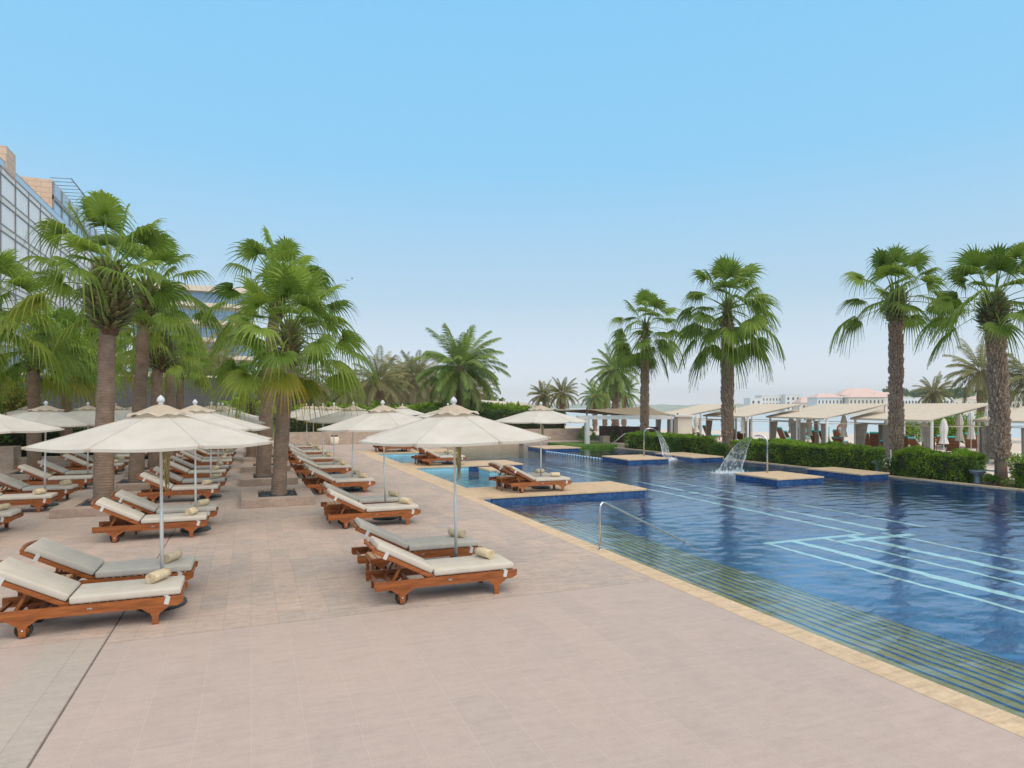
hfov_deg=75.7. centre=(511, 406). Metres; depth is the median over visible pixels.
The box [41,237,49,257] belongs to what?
window
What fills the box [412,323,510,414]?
date palm
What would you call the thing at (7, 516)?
sun lounger
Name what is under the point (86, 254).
window
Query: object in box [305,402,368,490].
parasol
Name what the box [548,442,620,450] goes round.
lawn
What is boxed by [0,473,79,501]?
sun lounger
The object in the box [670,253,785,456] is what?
fan palm
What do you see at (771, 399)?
villa
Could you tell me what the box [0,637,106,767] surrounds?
stone band
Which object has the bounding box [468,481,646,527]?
pool jetty
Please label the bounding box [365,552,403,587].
side table
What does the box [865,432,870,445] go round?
beach lounger
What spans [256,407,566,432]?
clipped hedge
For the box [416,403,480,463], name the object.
parasol
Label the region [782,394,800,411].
villa
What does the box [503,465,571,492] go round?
sun lounger
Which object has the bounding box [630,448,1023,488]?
planting bed
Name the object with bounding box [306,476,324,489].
side table
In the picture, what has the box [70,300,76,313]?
window
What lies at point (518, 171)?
sky
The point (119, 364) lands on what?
fan palm
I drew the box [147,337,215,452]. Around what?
fan palm
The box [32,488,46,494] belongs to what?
rolled towel
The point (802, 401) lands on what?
villa
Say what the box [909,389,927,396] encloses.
tree
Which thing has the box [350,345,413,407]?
date palm
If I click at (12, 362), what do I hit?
window
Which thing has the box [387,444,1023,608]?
pool water
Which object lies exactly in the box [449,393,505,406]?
tree
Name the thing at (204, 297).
window frame
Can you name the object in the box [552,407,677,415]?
shade sail
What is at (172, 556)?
rolled towel
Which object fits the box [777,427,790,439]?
beach lounger
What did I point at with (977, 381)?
date palm
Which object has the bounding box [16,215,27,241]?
window
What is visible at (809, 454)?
clipped hedge
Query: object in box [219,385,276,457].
fan palm
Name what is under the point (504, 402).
pavilion
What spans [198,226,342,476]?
fan palm
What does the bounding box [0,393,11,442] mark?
shrub
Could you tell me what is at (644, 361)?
fan palm
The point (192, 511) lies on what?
rolled towel
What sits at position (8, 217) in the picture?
window
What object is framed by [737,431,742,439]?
beach lounger
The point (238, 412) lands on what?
parasol
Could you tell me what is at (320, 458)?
sun lounger
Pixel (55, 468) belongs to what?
sun lounger
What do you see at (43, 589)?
sun lounger
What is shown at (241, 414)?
parasol
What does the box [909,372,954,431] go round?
date palm
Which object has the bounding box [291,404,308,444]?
parasol
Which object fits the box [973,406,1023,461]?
cabana
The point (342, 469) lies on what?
sun lounger
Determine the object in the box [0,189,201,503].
fan palm
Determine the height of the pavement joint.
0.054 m
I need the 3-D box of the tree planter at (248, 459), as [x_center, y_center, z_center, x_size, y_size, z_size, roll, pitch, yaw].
[-11.595,2.442,30.767,1.750,0.215,2.450,0,0,-22]
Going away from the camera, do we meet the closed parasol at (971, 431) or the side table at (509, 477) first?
the side table at (509, 477)
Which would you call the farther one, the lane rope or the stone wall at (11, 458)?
the lane rope
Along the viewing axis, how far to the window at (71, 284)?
132.25 m
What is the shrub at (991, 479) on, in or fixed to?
on the planting bed
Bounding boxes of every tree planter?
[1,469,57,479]
[49,494,149,518]
[114,476,170,490]
[124,465,171,476]
[146,456,186,464]
[240,471,297,486]
[241,486,314,508]
[242,461,289,472]
[243,454,272,461]
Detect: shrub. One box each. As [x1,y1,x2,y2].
[0,376,47,433]
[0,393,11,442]
[666,437,688,451]
[705,441,730,456]
[873,455,897,474]
[905,421,921,444]
[906,416,953,446]
[935,410,984,443]
[982,473,1002,484]
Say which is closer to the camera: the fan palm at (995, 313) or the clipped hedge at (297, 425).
the fan palm at (995, 313)
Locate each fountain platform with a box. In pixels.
[601,454,669,481]
[734,471,823,507]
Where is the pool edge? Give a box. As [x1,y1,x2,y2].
[585,447,1023,519]
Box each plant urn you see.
[871,451,884,471]
[968,456,985,483]
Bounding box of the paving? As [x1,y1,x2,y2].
[0,580,1023,767]
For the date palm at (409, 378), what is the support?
on the ground
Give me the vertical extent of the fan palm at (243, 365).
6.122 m
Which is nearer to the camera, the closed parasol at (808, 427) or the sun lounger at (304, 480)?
the sun lounger at (304, 480)
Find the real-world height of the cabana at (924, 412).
3.400 m
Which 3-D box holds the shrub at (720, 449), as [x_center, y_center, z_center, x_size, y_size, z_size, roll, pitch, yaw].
[11.093,2.360,35.264,1.340,1.023,1.796,0,0,10]
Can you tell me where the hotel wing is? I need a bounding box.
[132,283,255,374]
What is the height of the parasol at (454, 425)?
2.698 m
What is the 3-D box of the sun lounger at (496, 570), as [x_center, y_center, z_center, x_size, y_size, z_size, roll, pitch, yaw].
[-0.988,2.153,8.987,2.010,0.794,0.696,0,0,-22]
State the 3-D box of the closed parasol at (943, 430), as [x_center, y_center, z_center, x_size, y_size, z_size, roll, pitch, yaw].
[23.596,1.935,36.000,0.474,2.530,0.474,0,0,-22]
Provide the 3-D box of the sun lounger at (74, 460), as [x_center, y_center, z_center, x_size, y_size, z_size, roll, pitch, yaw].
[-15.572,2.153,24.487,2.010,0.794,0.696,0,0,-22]
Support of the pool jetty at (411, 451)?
on the pool basin
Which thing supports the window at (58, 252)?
in the hotel
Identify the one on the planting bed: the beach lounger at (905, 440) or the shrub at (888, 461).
the shrub at (888, 461)
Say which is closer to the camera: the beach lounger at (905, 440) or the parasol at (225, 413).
the parasol at (225, 413)
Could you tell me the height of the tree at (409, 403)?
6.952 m
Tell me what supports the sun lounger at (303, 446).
on the pool deck
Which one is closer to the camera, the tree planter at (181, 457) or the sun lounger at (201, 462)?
the sun lounger at (201, 462)
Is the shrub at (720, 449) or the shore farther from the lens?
the shore
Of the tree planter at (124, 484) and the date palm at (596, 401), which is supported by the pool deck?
the tree planter at (124, 484)
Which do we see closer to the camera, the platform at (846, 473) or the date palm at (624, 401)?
the platform at (846, 473)
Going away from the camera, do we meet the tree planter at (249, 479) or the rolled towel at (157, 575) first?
the rolled towel at (157, 575)
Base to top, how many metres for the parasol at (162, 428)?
2.696 m
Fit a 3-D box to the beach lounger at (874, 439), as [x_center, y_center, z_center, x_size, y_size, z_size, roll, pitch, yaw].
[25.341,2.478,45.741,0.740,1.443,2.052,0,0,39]
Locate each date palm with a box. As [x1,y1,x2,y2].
[179,319,229,375]
[184,333,257,375]
[293,351,333,406]
[321,367,369,405]
[341,369,374,407]
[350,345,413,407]
[371,375,412,406]
[379,352,421,405]
[385,350,440,408]
[408,363,449,408]
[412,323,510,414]
[463,372,500,409]
[526,379,558,408]
[545,377,578,425]
[578,378,609,430]
[585,342,640,425]
[588,376,621,425]
[606,375,639,425]
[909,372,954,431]
[943,335,1023,422]
[1006,352,1023,407]
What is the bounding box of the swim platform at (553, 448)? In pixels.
[527,445,580,465]
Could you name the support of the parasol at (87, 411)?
on the pool deck
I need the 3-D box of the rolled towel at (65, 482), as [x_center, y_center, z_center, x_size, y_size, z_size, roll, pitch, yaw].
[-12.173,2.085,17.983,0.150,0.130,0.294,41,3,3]
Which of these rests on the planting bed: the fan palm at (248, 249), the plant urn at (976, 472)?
the plant urn at (976, 472)
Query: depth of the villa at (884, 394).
382.45 m
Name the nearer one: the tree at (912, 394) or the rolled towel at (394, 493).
the rolled towel at (394, 493)
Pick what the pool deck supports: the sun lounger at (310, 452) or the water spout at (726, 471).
the sun lounger at (310, 452)
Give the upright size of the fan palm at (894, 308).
9.649 m
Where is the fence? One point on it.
(607, 430)
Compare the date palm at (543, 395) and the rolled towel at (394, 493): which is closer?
the rolled towel at (394, 493)
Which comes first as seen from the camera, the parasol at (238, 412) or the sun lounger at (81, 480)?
the sun lounger at (81, 480)
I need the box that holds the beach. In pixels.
[565,426,1020,479]
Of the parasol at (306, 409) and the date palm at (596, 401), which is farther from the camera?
the date palm at (596, 401)
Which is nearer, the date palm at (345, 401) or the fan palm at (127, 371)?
the fan palm at (127, 371)
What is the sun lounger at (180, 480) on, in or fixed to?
on the pool deck
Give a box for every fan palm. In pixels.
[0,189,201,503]
[0,248,79,399]
[0,303,129,455]
[0,307,96,472]
[52,230,228,482]
[77,334,132,427]
[79,337,133,388]
[115,302,206,469]
[122,312,210,457]
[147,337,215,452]
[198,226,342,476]
[201,249,379,495]
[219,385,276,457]
[222,349,298,432]
[606,288,686,431]
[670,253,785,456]
[829,242,969,460]
[913,242,1023,484]
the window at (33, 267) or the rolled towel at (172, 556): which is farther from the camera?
the window at (33, 267)
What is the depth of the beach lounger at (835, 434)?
50.46 m
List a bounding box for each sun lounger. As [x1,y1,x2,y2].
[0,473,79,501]
[0,492,59,512]
[0,508,23,527]
[0,557,187,637]
[15,464,92,489]
[19,537,197,606]
[35,460,92,478]
[60,454,125,472]
[70,453,128,468]
[90,497,209,541]
[110,489,218,520]
[114,454,129,459]
[136,472,220,502]
[150,466,225,488]
[163,460,226,481]
[170,456,229,472]
[178,450,232,465]
[180,450,232,461]
[196,449,234,456]
[198,449,235,453]
[288,444,316,456]
[288,444,326,455]
[288,446,325,458]
[288,448,336,463]
[289,443,315,448]
[291,453,341,473]
[293,455,351,477]
[301,463,359,489]
[304,466,375,494]
[319,482,406,509]
[323,488,420,528]
[350,517,481,569]
[364,536,516,603]
[377,446,411,452]
[411,446,451,463]
[418,447,465,465]
[488,462,549,488]
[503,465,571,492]
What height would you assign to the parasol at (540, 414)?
2.693 m
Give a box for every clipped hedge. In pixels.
[0,426,148,458]
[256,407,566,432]
[291,399,530,415]
[623,430,718,454]
[729,437,887,471]
[891,444,988,482]
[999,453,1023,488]
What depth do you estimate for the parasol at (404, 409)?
37.02 m
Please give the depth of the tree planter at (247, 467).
25.52 m
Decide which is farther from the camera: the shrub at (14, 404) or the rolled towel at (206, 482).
the shrub at (14, 404)
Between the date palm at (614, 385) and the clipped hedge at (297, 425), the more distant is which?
the date palm at (614, 385)
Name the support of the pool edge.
attached to the pool basin
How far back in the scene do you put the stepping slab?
26.65 m
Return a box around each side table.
[17,574,73,609]
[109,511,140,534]
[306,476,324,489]
[326,501,350,523]
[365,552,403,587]
[414,454,427,464]
[496,475,515,490]
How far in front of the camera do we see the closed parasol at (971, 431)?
40.92 m
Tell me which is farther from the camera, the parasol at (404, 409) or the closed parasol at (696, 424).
the closed parasol at (696, 424)
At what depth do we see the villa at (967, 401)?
345.00 m
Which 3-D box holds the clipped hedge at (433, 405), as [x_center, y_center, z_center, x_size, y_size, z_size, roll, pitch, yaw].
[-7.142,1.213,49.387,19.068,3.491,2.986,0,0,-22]
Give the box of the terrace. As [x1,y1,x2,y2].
[465,435,627,457]
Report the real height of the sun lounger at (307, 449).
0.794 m
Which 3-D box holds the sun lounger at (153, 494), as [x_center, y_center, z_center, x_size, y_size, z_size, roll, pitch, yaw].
[-8.941,2.153,17.702,2.010,0.794,0.696,0,0,-21]
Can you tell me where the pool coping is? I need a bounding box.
[357,451,1023,737]
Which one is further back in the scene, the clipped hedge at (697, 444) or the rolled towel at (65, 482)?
the clipped hedge at (697, 444)
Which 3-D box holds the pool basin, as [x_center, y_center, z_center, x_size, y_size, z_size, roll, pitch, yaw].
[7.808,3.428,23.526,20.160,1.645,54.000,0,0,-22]
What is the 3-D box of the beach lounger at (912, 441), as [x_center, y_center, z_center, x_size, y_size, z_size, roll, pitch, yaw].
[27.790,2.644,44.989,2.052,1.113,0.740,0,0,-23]
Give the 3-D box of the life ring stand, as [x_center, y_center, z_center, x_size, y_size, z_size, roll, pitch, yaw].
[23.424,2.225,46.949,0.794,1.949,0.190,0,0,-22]
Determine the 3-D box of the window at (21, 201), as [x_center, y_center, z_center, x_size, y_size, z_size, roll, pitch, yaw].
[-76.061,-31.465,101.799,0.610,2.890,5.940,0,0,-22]
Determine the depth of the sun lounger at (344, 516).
13.97 m
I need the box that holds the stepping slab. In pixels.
[478,467,498,484]
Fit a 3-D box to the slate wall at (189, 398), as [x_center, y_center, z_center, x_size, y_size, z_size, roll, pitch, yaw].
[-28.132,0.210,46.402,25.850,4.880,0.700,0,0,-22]
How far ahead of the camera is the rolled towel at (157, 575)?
8.01 m
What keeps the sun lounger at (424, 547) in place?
on the pool deck
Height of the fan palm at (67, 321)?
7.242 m
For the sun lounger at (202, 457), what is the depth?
27.54 m
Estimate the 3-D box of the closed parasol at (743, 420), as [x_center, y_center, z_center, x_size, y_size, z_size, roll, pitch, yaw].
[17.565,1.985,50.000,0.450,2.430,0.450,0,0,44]
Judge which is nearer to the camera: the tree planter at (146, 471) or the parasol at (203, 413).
the parasol at (203, 413)
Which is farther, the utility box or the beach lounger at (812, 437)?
the beach lounger at (812, 437)
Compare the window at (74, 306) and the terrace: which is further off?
the window at (74, 306)
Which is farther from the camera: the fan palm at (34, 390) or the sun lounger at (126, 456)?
the sun lounger at (126, 456)
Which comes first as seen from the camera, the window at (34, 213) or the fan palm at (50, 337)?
the fan palm at (50, 337)
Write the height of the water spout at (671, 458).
1.679 m
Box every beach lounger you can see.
[702,425,721,439]
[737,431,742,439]
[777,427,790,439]
[810,430,821,443]
[831,436,844,443]
[833,429,848,443]
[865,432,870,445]
[869,432,878,446]
[903,435,907,447]
[908,437,920,446]
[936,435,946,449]
[945,436,958,451]
[964,433,976,451]
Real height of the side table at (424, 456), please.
0.414 m
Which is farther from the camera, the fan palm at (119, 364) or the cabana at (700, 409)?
the cabana at (700, 409)
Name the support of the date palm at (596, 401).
on the beach
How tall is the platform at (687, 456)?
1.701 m
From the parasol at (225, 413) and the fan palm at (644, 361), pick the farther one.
the fan palm at (644, 361)
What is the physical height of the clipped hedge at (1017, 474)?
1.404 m
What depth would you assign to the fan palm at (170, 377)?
30.31 m
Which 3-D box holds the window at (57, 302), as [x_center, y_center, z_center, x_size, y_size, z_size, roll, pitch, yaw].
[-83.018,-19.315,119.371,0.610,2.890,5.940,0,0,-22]
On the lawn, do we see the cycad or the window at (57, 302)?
the cycad
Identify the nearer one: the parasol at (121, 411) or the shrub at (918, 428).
the parasol at (121, 411)
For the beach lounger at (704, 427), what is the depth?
61.62 m
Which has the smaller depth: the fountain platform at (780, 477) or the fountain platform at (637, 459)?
the fountain platform at (780, 477)
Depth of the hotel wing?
205.16 m
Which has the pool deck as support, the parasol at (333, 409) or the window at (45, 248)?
the parasol at (333, 409)
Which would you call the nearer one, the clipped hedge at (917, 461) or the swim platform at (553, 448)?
the clipped hedge at (917, 461)
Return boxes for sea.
[550,408,1023,437]
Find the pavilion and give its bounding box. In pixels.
[481,400,537,410]
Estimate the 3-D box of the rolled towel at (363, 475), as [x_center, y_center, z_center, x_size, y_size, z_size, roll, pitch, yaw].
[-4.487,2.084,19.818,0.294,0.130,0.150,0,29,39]
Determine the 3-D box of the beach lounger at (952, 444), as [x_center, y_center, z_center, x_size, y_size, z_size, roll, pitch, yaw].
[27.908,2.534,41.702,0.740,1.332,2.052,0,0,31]
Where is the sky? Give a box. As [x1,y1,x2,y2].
[0,0,1023,404]
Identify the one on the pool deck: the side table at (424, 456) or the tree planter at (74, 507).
the tree planter at (74, 507)
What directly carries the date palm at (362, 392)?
on the ground
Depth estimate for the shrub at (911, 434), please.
54.57 m
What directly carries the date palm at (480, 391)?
on the beach
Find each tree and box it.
[309,377,357,406]
[341,390,438,406]
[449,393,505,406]
[882,386,909,396]
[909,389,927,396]
[940,387,976,398]
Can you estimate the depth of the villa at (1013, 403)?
330.00 m
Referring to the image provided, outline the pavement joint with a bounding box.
[27,499,193,767]
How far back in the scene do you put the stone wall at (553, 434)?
44.36 m
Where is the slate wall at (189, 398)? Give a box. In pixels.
[0,373,297,432]
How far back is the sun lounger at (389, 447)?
36.43 m
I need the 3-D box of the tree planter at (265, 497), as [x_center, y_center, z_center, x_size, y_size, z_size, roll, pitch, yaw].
[-6.358,2.442,17.837,1.770,0.215,2.450,0,0,-22]
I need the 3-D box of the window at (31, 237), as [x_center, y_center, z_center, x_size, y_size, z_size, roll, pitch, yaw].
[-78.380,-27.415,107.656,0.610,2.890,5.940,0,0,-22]
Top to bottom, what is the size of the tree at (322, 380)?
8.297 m
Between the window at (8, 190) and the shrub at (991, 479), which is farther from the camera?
the window at (8, 190)
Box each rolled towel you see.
[0,503,10,509]
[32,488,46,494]
[60,479,71,485]
[145,568,170,583]
[164,549,181,563]
[185,507,198,514]
[197,499,209,506]
[202,479,212,484]
[212,473,219,477]
[358,473,367,477]
[388,490,400,496]
[398,497,411,503]
[448,528,466,537]
[474,547,493,558]
[550,472,559,476]
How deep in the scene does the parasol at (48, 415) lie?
16.54 m
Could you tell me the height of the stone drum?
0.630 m
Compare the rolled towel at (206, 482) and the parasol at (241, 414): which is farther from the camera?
the parasol at (241, 414)
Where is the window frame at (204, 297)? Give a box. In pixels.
[199,293,241,303]
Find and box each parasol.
[0,414,64,433]
[4,406,27,415]
[11,401,94,506]
[21,395,273,611]
[66,402,128,485]
[115,403,131,471]
[180,399,269,532]
[199,402,265,497]
[217,402,258,479]
[221,403,258,467]
[290,403,327,455]
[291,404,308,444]
[291,404,316,449]
[295,403,342,473]
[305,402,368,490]
[317,400,422,519]
[357,397,550,575]
[397,404,424,450]
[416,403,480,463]
[495,402,588,488]
[693,416,698,434]
[740,418,745,437]
[788,418,793,432]
[806,419,812,435]
[840,415,847,442]
[920,422,926,441]
[938,418,948,451]
[955,414,963,448]
[966,411,975,449]
[984,409,987,425]
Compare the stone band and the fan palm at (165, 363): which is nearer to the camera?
the stone band
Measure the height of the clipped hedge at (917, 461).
1.380 m
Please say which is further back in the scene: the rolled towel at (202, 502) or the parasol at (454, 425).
the rolled towel at (202, 502)
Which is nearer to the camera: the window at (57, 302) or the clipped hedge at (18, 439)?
the clipped hedge at (18, 439)
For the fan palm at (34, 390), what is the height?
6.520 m
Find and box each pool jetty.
[371,449,452,454]
[402,460,522,479]
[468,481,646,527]
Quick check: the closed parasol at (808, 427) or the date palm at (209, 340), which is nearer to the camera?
the closed parasol at (808, 427)
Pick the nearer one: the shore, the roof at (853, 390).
the roof at (853, 390)
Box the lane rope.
[545,451,601,458]
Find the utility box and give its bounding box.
[599,436,609,442]
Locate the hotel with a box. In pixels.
[0,145,126,372]
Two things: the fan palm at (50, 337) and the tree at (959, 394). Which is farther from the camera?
the tree at (959, 394)
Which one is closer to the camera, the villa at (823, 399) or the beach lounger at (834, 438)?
the beach lounger at (834, 438)
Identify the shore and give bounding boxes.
[530,403,743,407]
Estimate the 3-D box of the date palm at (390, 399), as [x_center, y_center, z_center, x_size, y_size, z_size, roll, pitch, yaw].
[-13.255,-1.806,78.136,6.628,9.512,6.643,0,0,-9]
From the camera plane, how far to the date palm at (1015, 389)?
58.14 m
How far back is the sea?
173.17 m
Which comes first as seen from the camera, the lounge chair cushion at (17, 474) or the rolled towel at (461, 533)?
the rolled towel at (461, 533)
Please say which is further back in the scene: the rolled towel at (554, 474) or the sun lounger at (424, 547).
the rolled towel at (554, 474)
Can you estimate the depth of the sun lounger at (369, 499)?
15.21 m
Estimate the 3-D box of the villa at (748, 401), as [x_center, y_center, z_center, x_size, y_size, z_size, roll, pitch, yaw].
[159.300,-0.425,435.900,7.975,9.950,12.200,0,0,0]
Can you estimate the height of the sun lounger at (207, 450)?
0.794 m
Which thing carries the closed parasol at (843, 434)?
on the beach
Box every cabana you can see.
[656,404,738,440]
[703,404,801,443]
[766,403,887,447]
[850,403,990,463]
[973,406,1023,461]
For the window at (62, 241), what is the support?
in the hotel
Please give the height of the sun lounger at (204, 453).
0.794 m
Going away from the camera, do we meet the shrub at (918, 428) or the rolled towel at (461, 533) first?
the rolled towel at (461, 533)
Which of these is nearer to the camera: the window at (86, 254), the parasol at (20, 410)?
the parasol at (20, 410)
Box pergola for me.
[576,415,696,443]
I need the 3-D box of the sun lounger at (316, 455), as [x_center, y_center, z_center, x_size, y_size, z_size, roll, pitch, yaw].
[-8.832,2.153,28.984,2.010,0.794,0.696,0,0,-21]
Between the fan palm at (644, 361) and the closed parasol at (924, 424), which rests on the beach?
the closed parasol at (924, 424)
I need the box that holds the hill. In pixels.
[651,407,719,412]
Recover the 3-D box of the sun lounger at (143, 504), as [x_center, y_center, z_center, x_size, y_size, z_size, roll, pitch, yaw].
[-7.328,2.153,13.963,2.010,0.794,0.696,0,0,-22]
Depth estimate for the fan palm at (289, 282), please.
17.59 m
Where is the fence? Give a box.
[599,426,657,442]
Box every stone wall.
[0,446,93,472]
[256,428,584,444]
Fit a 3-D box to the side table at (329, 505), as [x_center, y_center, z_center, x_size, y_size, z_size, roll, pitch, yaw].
[-3.845,2.343,14.600,0.492,0.414,0.452,0,0,-22]
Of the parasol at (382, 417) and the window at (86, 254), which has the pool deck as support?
the parasol at (382, 417)
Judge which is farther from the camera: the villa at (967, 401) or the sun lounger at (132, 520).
the villa at (967, 401)
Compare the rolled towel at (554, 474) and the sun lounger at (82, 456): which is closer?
the rolled towel at (554, 474)
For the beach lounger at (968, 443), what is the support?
on the beach
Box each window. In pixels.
[2,175,14,204]
[2,204,14,231]
[2,232,14,259]
[2,289,14,310]
[2,346,13,366]
[16,188,27,215]
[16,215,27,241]
[16,242,27,266]
[29,201,39,224]
[29,226,39,249]
[29,251,39,271]
[41,212,49,230]
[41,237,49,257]
[52,246,59,260]
[52,291,59,307]
[61,237,68,250]
[61,296,68,309]
[70,280,76,294]
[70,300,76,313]
[85,252,90,268]
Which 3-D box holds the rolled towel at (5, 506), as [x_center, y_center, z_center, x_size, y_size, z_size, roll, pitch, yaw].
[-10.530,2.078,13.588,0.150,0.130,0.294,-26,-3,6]
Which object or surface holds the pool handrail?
attached to the pool coping
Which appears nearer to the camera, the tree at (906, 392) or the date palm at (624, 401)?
the date palm at (624, 401)
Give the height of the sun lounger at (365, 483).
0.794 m
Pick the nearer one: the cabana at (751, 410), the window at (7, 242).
the cabana at (751, 410)
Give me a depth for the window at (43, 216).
112.52 m
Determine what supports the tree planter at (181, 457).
on the pool deck
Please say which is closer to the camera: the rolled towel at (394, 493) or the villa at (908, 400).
the rolled towel at (394, 493)
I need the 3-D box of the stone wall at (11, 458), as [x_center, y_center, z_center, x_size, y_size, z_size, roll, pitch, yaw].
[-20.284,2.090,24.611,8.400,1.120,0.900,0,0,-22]
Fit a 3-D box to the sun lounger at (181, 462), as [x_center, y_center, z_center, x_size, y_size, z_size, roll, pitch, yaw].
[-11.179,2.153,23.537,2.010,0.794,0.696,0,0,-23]
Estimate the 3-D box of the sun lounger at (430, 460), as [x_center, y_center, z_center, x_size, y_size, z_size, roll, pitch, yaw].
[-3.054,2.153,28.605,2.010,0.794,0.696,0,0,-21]
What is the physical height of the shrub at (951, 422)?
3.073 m
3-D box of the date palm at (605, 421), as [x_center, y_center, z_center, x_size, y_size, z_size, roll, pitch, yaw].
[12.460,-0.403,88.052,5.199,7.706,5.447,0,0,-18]
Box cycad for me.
[575,426,596,442]
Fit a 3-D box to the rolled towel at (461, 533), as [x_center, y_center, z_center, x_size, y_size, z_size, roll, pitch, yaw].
[-0.902,2.077,10.829,0.294,0.130,0.150,0,-33,35]
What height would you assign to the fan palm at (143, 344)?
8.462 m
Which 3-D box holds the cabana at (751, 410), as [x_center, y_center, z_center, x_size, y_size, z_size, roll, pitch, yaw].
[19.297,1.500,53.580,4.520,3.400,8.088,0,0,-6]
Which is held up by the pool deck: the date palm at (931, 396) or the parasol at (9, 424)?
the parasol at (9, 424)
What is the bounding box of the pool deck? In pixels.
[0,444,654,648]
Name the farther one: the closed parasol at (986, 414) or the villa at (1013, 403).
the villa at (1013, 403)
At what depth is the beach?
59.70 m
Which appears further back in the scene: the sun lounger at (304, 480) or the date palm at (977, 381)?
the date palm at (977, 381)
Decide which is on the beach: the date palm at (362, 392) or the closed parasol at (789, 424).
the closed parasol at (789, 424)
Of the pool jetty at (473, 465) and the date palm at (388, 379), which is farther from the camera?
the date palm at (388, 379)
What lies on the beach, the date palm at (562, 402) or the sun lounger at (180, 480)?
the date palm at (562, 402)
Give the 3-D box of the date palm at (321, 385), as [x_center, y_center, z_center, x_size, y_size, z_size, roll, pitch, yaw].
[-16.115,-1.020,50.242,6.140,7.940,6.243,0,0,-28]
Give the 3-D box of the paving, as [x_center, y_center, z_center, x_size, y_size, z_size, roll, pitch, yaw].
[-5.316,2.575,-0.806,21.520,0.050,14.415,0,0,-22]
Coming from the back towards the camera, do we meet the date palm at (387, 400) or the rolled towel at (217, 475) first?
the date palm at (387, 400)
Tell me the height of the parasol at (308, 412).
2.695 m
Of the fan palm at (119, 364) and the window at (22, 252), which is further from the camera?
the window at (22, 252)
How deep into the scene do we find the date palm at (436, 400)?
94.15 m
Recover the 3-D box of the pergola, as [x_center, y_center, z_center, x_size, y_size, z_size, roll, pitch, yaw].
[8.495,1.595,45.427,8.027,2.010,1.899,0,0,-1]
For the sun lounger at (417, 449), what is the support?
on the pool jetty at (473, 465)
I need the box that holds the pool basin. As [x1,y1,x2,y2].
[379,453,1023,717]
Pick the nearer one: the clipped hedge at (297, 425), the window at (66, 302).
the clipped hedge at (297, 425)
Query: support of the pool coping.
on the pool basin
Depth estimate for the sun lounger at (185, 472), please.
21.77 m
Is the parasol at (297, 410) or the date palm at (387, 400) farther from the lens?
the date palm at (387, 400)
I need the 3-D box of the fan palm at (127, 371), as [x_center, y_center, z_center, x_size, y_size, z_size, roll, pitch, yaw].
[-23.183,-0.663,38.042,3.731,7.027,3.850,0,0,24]
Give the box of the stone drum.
[330,435,338,444]
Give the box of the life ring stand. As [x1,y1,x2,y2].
[836,424,840,436]
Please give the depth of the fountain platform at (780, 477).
24.03 m
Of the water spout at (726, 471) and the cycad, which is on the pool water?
the water spout at (726, 471)
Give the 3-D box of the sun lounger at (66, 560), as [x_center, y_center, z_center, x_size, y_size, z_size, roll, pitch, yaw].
[-5.361,2.153,8.870,2.010,0.794,0.696,0,0,-21]
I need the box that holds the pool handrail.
[597,502,705,553]
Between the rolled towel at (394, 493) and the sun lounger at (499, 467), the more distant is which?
the sun lounger at (499, 467)
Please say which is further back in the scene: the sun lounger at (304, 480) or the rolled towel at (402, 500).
the sun lounger at (304, 480)
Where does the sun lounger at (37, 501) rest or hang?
on the pool deck
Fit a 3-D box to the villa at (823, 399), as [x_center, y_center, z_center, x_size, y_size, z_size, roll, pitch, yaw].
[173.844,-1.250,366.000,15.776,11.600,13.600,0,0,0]
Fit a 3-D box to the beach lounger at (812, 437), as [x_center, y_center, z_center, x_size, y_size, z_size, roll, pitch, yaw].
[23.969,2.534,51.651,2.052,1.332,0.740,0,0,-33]
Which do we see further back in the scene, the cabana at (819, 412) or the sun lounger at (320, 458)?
the cabana at (819, 412)
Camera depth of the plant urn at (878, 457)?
26.89 m
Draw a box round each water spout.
[643,428,676,460]
[710,435,767,473]
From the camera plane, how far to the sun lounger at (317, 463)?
24.87 m
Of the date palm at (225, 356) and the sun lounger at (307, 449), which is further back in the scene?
the date palm at (225, 356)
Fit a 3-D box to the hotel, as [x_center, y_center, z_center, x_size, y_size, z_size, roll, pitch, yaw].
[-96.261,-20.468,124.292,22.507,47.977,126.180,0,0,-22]
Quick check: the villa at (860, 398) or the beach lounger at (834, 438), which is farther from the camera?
the villa at (860, 398)
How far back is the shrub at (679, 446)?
37.56 m
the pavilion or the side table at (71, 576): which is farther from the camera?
the pavilion
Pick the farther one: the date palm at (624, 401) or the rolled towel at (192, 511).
the date palm at (624, 401)
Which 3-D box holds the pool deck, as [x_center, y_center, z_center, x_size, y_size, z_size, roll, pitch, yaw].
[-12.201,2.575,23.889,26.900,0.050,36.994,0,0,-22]
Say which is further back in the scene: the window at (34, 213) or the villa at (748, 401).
the villa at (748, 401)
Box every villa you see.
[743,398,761,405]
[755,395,781,412]
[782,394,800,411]
[792,397,806,409]
[806,394,843,405]
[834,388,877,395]
[842,393,884,414]
[872,392,905,403]
[887,397,952,407]
[953,399,987,414]
[1009,394,1023,409]
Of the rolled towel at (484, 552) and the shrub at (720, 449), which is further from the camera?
the shrub at (720, 449)
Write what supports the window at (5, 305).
in the hotel

